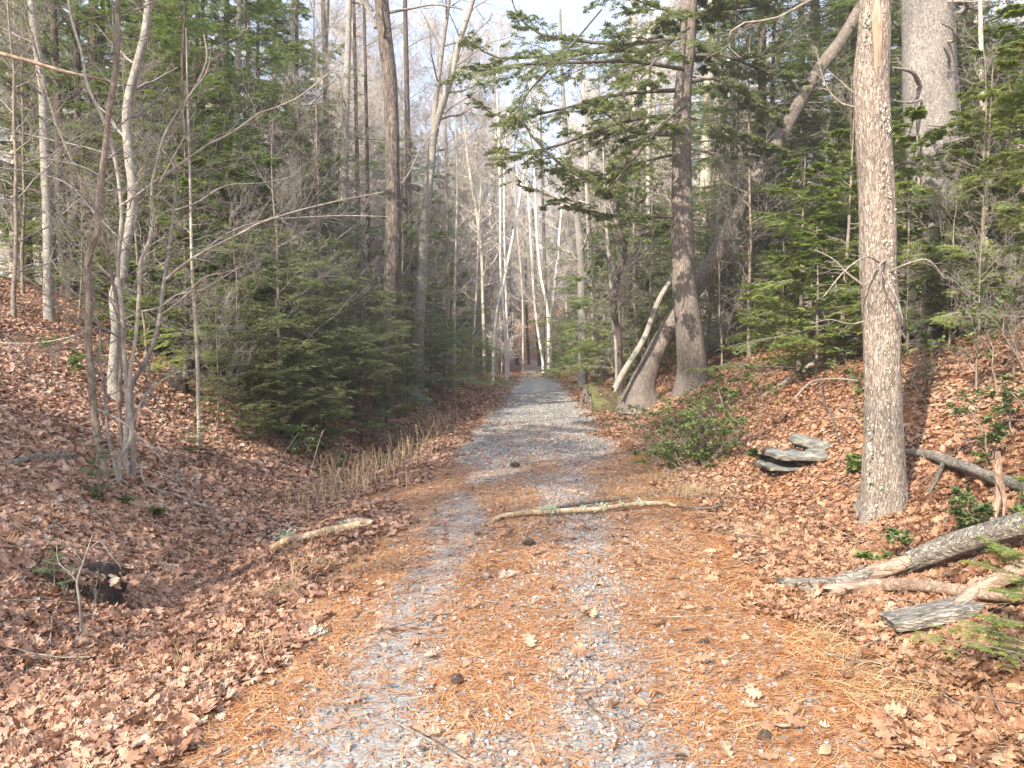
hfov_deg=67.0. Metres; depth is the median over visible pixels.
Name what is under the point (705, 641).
pine cone
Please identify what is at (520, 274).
thin tree
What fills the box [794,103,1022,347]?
young hemlock
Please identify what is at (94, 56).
hemlock tree
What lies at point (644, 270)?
young hemlock
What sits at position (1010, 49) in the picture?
young hemlock
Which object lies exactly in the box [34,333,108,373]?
laurel bush
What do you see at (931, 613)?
bark slab
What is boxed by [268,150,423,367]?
young hemlock
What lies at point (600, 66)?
conifer
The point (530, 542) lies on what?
pine cone
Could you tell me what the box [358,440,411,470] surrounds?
dry weeds
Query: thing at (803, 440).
stone slab
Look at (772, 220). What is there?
bare sapling
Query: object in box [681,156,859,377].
young hemlock
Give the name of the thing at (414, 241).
hemlock tree
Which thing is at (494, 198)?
bare tree
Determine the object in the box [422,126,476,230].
bare tree
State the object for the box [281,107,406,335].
hemlock tree
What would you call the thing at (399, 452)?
dry weeds
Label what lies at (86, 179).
bare tree
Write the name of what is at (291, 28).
slender tree
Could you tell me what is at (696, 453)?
laurel bush
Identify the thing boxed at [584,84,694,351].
conifer
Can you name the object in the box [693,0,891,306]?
hemlock tree
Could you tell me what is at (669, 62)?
conifer
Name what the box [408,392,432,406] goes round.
boulder
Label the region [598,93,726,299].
bare sapling
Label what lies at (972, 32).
hemlock tree
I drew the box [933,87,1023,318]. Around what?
young hemlock
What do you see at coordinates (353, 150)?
bare sapling
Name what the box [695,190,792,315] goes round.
young hemlock
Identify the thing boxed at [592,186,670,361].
conifer
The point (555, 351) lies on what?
young hemlock
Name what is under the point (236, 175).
young hemlock
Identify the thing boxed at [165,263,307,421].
young hemlock
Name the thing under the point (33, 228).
young hemlock
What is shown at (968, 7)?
hemlock tree
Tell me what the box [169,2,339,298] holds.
hemlock tree
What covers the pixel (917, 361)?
bare sapling
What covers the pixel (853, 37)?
hemlock tree
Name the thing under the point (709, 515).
dry grass
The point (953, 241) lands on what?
bare sapling
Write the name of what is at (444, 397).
bare sapling
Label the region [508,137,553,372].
tall tree
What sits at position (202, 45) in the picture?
slender tree
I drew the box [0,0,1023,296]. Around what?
sky
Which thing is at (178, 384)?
boulder
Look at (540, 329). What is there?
bare sapling
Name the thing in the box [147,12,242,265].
bare sapling
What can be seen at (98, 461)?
hemlock seedling
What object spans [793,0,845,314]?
forest tree
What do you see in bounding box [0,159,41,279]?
bare tree
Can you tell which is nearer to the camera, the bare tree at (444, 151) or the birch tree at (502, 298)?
the birch tree at (502, 298)
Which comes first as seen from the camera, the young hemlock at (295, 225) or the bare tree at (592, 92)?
the young hemlock at (295, 225)
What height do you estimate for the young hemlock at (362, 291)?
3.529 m
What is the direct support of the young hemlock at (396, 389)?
on the ground at (514, 367)
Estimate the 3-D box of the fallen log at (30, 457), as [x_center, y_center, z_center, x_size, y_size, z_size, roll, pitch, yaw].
[-4.036,0.692,6.812,0.159,0.220,1.028,1,3,16]
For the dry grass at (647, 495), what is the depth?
8.10 m
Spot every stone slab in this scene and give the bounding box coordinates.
[756,460,806,470]
[757,447,829,461]
[789,433,830,449]
[796,445,828,462]
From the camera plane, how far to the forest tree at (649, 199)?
29.48 m
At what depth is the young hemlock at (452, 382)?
27.00 m
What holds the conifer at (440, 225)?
on the ground at (514, 367)
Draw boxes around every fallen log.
[8,453,96,463]
[758,335,862,399]
[773,511,1023,591]
[820,578,1023,603]
[905,449,1023,492]
[952,558,1023,603]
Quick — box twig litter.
[0,295,1023,767]
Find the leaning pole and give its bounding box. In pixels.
[611,273,671,392]
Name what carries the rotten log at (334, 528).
on the fallen leaves at (46, 698)
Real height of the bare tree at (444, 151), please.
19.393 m
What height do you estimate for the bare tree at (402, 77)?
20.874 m
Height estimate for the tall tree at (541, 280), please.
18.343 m
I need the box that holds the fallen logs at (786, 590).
[267,448,1022,597]
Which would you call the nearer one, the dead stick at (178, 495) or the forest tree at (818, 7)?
the dead stick at (178, 495)
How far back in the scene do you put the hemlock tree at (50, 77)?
31.44 m
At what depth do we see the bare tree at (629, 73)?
47.22 m
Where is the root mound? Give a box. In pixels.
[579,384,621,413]
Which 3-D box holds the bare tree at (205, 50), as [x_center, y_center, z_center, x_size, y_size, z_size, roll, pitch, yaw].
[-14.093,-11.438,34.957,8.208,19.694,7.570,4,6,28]
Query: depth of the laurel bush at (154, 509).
6.76 m
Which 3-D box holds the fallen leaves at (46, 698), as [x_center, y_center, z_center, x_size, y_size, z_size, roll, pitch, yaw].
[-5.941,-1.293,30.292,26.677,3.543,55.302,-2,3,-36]
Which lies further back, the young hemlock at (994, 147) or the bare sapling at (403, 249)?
the bare sapling at (403, 249)
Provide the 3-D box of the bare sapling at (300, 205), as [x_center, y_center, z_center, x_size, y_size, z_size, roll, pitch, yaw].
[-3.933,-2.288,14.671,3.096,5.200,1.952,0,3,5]
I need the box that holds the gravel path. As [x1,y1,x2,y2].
[172,354,883,767]
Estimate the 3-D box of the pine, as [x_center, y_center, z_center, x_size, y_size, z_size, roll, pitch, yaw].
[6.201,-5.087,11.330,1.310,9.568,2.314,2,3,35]
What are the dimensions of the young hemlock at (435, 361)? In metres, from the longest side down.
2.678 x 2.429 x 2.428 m
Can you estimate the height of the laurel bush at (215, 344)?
1.053 m
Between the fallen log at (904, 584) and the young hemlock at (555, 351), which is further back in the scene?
the young hemlock at (555, 351)
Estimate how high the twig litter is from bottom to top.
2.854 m
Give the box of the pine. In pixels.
[890,0,981,335]
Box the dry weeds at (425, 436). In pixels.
[402,412,450,441]
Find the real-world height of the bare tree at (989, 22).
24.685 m
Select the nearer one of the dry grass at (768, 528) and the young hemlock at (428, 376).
the dry grass at (768, 528)
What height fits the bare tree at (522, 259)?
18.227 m
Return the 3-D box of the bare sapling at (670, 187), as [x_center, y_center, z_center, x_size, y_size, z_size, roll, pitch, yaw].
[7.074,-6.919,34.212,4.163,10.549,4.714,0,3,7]
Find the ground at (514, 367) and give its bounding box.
[0,283,1023,767]
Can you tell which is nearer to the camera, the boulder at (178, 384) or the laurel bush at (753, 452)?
the laurel bush at (753, 452)
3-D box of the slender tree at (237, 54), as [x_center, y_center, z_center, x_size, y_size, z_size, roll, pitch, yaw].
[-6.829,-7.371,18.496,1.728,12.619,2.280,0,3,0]
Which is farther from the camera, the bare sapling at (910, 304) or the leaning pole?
the leaning pole
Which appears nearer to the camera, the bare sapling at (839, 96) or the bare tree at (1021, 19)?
the bare sapling at (839, 96)
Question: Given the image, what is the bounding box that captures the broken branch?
[0,51,131,85]
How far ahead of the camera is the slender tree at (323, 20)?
23.52 m
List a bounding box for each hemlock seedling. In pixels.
[29,538,82,587]
[72,434,129,493]
[175,419,226,451]
[907,476,1023,668]
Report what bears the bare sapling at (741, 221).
on the ground at (514, 367)
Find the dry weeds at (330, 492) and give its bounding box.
[285,458,338,504]
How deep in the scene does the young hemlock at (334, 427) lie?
11.44 m
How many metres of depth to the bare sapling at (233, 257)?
11.19 m
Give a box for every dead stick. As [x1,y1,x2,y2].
[141,464,242,510]
[182,446,227,546]
[791,370,863,401]
[798,381,840,452]
[926,453,948,493]
[989,451,1006,519]
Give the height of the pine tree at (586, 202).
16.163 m
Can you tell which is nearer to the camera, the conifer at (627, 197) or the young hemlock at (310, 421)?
the young hemlock at (310, 421)
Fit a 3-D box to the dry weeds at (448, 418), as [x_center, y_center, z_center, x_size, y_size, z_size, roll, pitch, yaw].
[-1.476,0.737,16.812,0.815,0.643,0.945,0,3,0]
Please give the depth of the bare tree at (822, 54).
26.40 m
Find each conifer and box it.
[260,70,299,231]
[411,135,443,241]
[413,149,479,360]
[511,145,583,348]
[533,17,667,286]
[553,121,588,270]
[555,143,645,358]
[559,144,611,317]
[563,79,640,352]
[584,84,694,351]
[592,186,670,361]
[602,29,699,250]
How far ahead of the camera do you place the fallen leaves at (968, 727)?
5.79 m
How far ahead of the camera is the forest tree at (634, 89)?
33.26 m
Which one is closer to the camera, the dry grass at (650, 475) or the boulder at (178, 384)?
the dry grass at (650, 475)
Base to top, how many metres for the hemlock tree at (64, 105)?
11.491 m
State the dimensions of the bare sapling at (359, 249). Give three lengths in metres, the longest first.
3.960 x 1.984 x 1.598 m
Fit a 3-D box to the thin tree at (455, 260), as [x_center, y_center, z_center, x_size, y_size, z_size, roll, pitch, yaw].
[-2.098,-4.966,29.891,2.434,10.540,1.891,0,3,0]
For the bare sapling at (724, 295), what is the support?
on the ground at (514, 367)
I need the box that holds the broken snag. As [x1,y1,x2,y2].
[959,145,965,327]
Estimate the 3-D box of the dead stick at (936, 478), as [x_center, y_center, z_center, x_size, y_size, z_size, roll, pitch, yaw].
[3.507,0.823,6.457,0.611,0.442,0.063,-2,3,-38]
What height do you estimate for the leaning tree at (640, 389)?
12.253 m
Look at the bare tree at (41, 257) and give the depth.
31.50 m
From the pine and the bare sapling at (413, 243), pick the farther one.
the bare sapling at (413, 243)
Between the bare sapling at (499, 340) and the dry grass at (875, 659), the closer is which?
the dry grass at (875, 659)
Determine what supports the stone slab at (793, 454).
on the ground at (514, 367)
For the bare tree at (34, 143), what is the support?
on the ground at (514, 367)
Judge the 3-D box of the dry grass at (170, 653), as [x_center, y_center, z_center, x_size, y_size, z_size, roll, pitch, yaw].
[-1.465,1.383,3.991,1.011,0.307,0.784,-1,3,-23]
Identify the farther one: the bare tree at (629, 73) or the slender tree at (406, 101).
the bare tree at (629, 73)
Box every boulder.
[169,377,188,393]
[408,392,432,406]
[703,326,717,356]
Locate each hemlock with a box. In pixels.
[0,90,117,294]
[58,179,134,306]
[62,124,268,350]
[72,183,190,348]
[122,145,317,380]
[141,201,292,390]
[145,262,239,349]
[148,219,275,378]
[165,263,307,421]
[169,247,369,431]
[174,144,385,368]
[190,240,294,378]
[193,312,305,433]
[198,240,356,400]
[221,337,326,443]
[249,219,328,367]
[250,231,398,405]
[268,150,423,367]
[268,358,336,436]
[293,331,358,427]
[295,275,428,420]
[297,380,358,451]
[303,325,420,444]
[320,308,379,394]
[324,266,448,387]
[327,253,382,370]
[340,324,436,428]
[371,184,509,387]
[392,346,433,414]
[394,320,439,390]
[396,309,475,397]
[398,285,456,390]
[425,251,512,386]
[425,326,473,390]
[438,0,811,399]
[440,321,493,385]
[462,323,508,379]
[525,196,631,375]
[526,156,716,376]
[535,233,610,367]
[545,306,588,378]
[546,332,572,373]
[553,311,587,365]
[564,224,668,381]
[573,291,644,387]
[582,325,612,383]
[586,208,654,347]
[590,219,706,360]
[608,220,675,355]
[621,213,673,352]
[623,308,668,368]
[630,167,790,358]
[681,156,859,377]
[694,209,791,357]
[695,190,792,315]
[716,117,938,360]
[722,249,803,348]
[725,178,859,331]
[736,228,815,346]
[759,226,862,375]
[790,165,859,338]
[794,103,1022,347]
[798,91,995,306]
[818,157,902,315]
[829,182,990,352]
[851,58,1023,334]
[896,3,1023,288]
[897,126,1023,336]
[901,7,1023,330]
[903,216,984,338]
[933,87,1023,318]
[971,117,1023,285]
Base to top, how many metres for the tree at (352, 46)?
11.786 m
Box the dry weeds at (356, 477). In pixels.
[321,460,388,502]
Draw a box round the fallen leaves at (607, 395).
[597,375,675,411]
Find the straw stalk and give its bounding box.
[126,615,188,641]
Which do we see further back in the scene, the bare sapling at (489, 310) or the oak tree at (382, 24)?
the bare sapling at (489, 310)
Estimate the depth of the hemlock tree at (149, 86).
18.02 m
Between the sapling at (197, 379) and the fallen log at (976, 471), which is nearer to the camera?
the fallen log at (976, 471)
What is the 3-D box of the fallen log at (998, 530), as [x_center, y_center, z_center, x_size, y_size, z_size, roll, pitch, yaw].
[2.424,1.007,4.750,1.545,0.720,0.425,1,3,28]
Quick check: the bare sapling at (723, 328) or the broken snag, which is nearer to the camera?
the broken snag
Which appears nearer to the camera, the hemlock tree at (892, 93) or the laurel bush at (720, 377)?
the laurel bush at (720, 377)
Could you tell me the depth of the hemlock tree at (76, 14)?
14.64 m
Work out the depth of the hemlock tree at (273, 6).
19.37 m
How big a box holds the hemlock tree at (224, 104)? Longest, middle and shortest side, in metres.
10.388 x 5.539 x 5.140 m
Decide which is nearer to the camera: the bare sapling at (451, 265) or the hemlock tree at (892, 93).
the hemlock tree at (892, 93)
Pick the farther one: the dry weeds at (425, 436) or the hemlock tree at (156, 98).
the hemlock tree at (156, 98)
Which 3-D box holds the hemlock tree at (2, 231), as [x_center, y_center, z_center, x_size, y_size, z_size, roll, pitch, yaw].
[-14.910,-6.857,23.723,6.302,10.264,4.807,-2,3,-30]
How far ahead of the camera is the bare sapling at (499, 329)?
58.16 m
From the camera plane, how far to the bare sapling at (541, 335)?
70.47 m
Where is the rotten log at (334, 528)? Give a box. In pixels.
[269,520,363,547]
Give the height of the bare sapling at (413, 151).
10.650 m
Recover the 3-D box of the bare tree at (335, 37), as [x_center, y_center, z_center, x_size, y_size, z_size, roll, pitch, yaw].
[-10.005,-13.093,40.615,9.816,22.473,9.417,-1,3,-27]
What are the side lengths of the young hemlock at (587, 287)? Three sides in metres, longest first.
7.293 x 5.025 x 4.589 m
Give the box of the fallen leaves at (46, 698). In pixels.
[0,276,1023,767]
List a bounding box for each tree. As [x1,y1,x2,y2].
[0,0,55,320]
[0,0,113,248]
[0,0,170,289]
[0,0,178,282]
[0,0,210,298]
[0,0,212,523]
[0,0,221,300]
[0,0,245,298]
[0,0,266,305]
[0,0,400,481]
[0,1,92,295]
[0,1,105,218]
[0,1,112,275]
[0,2,38,277]
[0,6,114,254]
[0,17,87,284]
[0,60,35,268]
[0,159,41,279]
[8,0,122,291]
[29,0,260,328]
[32,0,264,306]
[57,92,145,279]
[67,0,267,305]
[81,0,315,360]
[84,0,264,216]
[85,0,181,402]
[102,0,273,323]
[105,0,356,263]
[108,2,294,324]
[134,0,351,332]
[144,28,326,323]
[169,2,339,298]
[170,1,230,244]
[173,34,307,308]
[204,0,262,276]
[205,0,415,327]
[205,46,254,257]
[206,0,259,194]
[228,1,294,336]
[232,1,349,302]
[254,54,314,170]
[260,0,411,211]
[265,140,387,380]
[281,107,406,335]
[284,0,338,175]
[301,0,429,245]
[303,0,372,349]
[304,0,375,383]
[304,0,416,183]
[305,0,364,297]
[309,0,384,367]
[309,33,384,286]
[319,3,403,385]
[332,52,420,342]
[334,98,403,263]
[338,0,467,264]
[339,68,420,340]
[351,0,440,379]
[361,0,462,418]
[370,69,428,263]
[370,136,469,354]
[370,144,453,357]
[373,120,424,297]
[379,0,523,361]
[408,0,532,394]
[411,41,539,368]
[412,89,486,300]
[415,121,502,363]
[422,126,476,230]
[431,0,575,372]
[434,69,539,365]
[434,123,489,388]
[446,127,518,376]
[449,169,502,376]
[450,119,527,336]
[459,21,551,379]
[469,42,560,383]
[472,148,530,358]
[477,99,539,376]
[492,176,539,371]
[498,186,539,354]
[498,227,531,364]
[499,41,572,372]
[506,164,547,283]
[507,142,572,347]
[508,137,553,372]
[511,209,542,364]
[514,94,574,368]
[521,208,556,365]
[522,101,585,373]
[526,9,608,385]
[526,182,556,268]
[530,76,597,344]
[538,113,601,354]
[547,56,614,283]
[551,27,605,375]
[558,76,629,350]
[561,90,620,386]
[570,115,605,256]
[571,0,700,205]
[579,0,699,223]
[579,70,663,390]
[592,1,666,305]
[595,13,695,213]
[596,96,647,393]
[609,0,694,316]
[611,10,792,313]
[615,1,858,413]
[623,0,895,313]
[635,6,775,316]
[642,31,810,313]
[642,148,671,298]
[654,95,702,184]
[656,0,769,325]
[660,0,897,311]
[691,10,778,309]
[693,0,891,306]
[694,0,854,336]
[700,0,950,529]
[701,7,800,240]
[711,0,1000,310]
[727,31,825,242]
[740,0,976,304]
[743,31,856,307]
[746,60,808,210]
[751,0,988,298]
[762,0,1021,284]
[783,0,1022,237]
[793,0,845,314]
[813,0,1023,247]
[820,0,856,210]
[838,11,1023,286]
[890,0,1016,226]
[890,0,1022,146]
[890,21,1023,274]
[892,2,1020,236]
[893,0,1023,148]
[953,3,973,259]
[959,0,1014,269]
[963,0,1020,168]
[989,0,1023,241]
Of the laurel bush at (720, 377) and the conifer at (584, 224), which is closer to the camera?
the laurel bush at (720, 377)
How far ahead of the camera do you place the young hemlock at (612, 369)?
23.85 m
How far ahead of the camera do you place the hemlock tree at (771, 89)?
18.12 m
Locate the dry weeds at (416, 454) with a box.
[367,442,432,470]
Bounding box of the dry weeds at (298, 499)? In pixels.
[268,478,325,522]
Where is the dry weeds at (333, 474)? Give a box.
[304,430,374,492]
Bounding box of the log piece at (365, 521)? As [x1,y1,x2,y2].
[346,518,374,525]
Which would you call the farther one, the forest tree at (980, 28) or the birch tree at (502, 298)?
the birch tree at (502, 298)
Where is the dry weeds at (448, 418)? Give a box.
[426,409,461,428]
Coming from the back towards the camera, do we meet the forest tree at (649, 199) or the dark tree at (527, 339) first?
the dark tree at (527, 339)
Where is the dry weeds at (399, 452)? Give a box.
[381,425,437,456]
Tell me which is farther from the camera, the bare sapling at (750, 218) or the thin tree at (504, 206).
the thin tree at (504, 206)
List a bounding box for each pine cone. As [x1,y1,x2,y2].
[450,673,461,684]
[510,461,519,467]
[522,538,534,546]
[674,752,686,760]
[697,637,709,645]
[756,729,771,741]
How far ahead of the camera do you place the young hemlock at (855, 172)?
15.80 m
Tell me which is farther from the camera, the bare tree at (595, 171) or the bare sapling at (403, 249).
the bare tree at (595, 171)
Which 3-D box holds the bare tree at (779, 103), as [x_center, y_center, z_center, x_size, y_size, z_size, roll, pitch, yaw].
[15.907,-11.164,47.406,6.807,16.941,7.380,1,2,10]
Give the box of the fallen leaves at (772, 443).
[746,422,850,452]
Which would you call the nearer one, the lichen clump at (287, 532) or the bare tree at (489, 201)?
the lichen clump at (287, 532)
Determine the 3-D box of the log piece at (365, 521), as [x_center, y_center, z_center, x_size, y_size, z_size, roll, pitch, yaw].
[-1.322,1.206,6.724,0.253,0.082,0.078,0,3,0]
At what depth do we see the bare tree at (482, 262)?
41.65 m
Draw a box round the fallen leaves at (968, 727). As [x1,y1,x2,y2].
[511,288,1023,767]
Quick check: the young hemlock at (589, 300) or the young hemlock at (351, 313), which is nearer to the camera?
the young hemlock at (351, 313)
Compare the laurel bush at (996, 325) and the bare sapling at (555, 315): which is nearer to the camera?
the laurel bush at (996, 325)
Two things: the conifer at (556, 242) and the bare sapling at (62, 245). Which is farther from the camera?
the conifer at (556, 242)
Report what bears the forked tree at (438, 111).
on the ground at (514, 367)
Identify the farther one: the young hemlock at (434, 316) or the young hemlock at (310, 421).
the young hemlock at (434, 316)
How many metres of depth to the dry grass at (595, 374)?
35.74 m
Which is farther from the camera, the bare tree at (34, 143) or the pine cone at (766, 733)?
the bare tree at (34, 143)
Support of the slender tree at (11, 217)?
on the ground at (514, 367)
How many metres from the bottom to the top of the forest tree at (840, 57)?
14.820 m
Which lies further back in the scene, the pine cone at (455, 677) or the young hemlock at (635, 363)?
the young hemlock at (635, 363)
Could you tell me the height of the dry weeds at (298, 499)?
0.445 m
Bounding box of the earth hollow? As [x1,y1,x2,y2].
[44,561,129,618]
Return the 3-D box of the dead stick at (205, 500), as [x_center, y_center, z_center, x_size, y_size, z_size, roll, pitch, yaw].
[-2.896,1.070,7.264,0.039,0.883,1.124,-3,4,-44]
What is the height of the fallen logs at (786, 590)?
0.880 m
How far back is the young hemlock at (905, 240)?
10.25 m
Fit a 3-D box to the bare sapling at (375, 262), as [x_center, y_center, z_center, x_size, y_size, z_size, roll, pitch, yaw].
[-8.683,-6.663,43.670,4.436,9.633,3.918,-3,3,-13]
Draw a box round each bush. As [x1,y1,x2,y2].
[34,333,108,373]
[90,482,166,515]
[147,325,233,379]
[267,411,350,470]
[413,317,501,373]
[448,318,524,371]
[603,370,786,464]
[631,439,716,472]
[694,365,811,415]
[705,311,780,350]
[744,447,774,466]
[818,267,993,354]
[824,283,1023,419]
[844,450,861,473]
[853,548,893,561]
[879,485,1023,548]
[943,371,1023,462]
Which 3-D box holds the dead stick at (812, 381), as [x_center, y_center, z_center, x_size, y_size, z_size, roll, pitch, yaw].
[4.306,0.051,10.289,0.354,0.450,1.316,-1,3,-22]
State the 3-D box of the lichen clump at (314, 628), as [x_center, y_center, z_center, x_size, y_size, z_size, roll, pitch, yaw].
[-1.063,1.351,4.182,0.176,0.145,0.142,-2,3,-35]
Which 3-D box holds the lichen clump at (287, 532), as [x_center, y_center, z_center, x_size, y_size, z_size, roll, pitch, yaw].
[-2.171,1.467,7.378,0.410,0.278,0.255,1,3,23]
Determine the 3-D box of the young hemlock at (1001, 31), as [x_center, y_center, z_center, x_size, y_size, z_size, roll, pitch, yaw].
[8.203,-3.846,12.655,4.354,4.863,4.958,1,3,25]
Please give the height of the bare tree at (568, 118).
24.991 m
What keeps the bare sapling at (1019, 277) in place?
on the ground at (514, 367)
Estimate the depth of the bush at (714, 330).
19.53 m
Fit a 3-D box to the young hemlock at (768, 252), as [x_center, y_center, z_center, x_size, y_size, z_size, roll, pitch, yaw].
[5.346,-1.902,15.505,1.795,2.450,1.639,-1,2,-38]
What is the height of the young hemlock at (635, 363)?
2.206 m
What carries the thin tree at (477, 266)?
on the ground at (514, 367)
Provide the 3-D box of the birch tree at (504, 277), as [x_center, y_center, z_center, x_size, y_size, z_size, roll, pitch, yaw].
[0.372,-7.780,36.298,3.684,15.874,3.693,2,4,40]
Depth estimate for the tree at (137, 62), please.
9.27 m
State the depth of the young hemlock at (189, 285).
12.63 m
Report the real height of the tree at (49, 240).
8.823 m
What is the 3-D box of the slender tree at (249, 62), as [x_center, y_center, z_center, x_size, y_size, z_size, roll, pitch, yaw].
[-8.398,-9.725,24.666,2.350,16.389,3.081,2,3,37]
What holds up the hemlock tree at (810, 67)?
on the ground at (514, 367)
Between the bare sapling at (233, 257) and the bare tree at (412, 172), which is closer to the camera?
the bare sapling at (233, 257)
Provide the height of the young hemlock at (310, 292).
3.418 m
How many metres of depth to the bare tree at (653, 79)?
43.87 m
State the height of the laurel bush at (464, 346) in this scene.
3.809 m
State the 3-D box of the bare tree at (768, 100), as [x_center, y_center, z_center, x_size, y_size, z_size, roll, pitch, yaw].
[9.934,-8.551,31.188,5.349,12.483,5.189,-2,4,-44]
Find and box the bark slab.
[878,596,985,631]
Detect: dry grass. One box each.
[137,616,337,675]
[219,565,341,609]
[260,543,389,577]
[487,370,504,377]
[554,366,606,380]
[600,459,686,473]
[601,485,694,506]
[625,466,687,482]
[630,474,744,501]
[651,500,787,521]
[682,452,744,473]
[710,520,793,541]
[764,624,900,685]
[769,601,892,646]
[785,634,988,695]
[786,659,970,731]
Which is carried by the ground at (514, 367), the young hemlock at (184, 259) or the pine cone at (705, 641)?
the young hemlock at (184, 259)
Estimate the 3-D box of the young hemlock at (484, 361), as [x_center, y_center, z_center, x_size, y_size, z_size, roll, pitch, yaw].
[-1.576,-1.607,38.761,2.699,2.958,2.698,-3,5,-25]
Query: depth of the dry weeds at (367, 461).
10.71 m
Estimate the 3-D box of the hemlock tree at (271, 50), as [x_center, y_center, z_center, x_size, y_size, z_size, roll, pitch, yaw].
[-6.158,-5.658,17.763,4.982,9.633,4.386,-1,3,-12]
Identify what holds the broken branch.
attached to the multi stem tree at (127, 437)
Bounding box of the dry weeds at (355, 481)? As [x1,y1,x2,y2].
[347,450,416,497]
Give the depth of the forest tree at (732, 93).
20.58 m
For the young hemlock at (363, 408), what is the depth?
13.13 m
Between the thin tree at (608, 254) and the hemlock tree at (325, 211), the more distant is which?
the thin tree at (608, 254)
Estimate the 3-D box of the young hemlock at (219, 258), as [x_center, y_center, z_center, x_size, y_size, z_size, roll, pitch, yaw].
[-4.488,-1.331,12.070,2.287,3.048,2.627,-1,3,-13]
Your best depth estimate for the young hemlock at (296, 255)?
12.91 m
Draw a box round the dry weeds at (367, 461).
[329,436,413,479]
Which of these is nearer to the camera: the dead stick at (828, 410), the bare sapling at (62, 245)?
the dead stick at (828, 410)
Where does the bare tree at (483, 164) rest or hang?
on the ground at (514, 367)
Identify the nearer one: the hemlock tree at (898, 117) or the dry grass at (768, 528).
the dry grass at (768, 528)
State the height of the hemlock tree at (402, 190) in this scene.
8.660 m
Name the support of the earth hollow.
on the ground at (514, 367)
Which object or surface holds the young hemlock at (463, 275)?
on the ground at (514, 367)
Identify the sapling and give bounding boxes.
[0,0,120,293]
[0,0,161,317]
[0,217,39,281]
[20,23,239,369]
[31,126,132,315]
[43,535,123,630]
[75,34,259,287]
[142,28,240,444]
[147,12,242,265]
[168,188,312,391]
[185,278,261,427]
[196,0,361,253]
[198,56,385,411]
[212,171,308,336]
[230,123,385,390]
[235,23,414,388]
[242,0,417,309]
[242,153,357,358]
[252,0,409,386]
[306,131,383,299]
[309,191,382,325]
[319,91,418,314]
[322,221,380,390]
[333,62,449,352]
[333,188,382,316]
[349,125,468,407]
[351,223,384,313]
[372,182,439,339]
[374,13,546,401]
[426,204,477,343]
[431,292,460,359]
[449,236,491,356]
[451,242,511,365]
[468,255,513,359]
[486,283,529,372]
[488,302,511,354]
[495,220,538,356]
[500,207,536,354]
[500,277,521,361]
[507,155,605,369]
[508,219,542,346]
[519,210,577,353]
[529,273,557,356]
[539,309,559,348]
[554,243,588,327]
[575,126,672,356]
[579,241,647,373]
[586,194,643,336]
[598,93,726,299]
[619,220,703,326]
[640,108,712,337]
[658,162,769,370]
[686,1,827,358]
[693,75,793,356]
[694,130,747,309]
[727,137,829,300]
[810,27,899,315]
[896,4,1023,332]
[897,151,1016,346]
[897,260,938,354]
[902,321,945,398]
[937,157,1023,391]
[983,245,1023,377]
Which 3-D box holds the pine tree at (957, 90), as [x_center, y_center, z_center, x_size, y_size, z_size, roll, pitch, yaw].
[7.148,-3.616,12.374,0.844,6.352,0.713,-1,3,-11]
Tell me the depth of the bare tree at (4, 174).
51.10 m
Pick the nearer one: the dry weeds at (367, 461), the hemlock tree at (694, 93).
the dry weeds at (367, 461)
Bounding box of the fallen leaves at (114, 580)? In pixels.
[0,526,177,610]
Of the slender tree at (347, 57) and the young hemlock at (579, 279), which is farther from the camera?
the young hemlock at (579, 279)
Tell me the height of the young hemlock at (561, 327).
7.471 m
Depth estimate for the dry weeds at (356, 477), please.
9.17 m
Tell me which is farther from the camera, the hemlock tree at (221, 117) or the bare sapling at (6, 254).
the bare sapling at (6, 254)
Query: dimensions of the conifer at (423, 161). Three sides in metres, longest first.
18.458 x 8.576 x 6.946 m
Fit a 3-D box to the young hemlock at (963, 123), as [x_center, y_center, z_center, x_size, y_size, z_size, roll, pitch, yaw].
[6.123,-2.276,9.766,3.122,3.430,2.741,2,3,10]
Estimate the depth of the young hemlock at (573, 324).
33.34 m
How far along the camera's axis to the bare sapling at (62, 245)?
12.89 m
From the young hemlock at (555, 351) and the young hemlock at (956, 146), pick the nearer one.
the young hemlock at (956, 146)
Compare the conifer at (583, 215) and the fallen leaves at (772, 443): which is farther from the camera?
the conifer at (583, 215)
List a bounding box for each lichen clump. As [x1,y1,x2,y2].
[268,524,298,539]
[295,619,327,639]
[337,516,356,524]
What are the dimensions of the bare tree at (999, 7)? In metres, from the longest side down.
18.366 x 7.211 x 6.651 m
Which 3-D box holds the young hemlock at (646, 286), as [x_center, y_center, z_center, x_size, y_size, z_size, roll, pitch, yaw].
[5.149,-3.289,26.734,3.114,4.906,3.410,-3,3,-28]
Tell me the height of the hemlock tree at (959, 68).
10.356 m
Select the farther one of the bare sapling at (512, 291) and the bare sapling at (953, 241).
the bare sapling at (512, 291)
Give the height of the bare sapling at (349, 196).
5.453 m
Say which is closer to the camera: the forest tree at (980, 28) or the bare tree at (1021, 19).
the forest tree at (980, 28)
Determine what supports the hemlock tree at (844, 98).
on the ground at (514, 367)
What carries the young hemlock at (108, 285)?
on the ground at (514, 367)

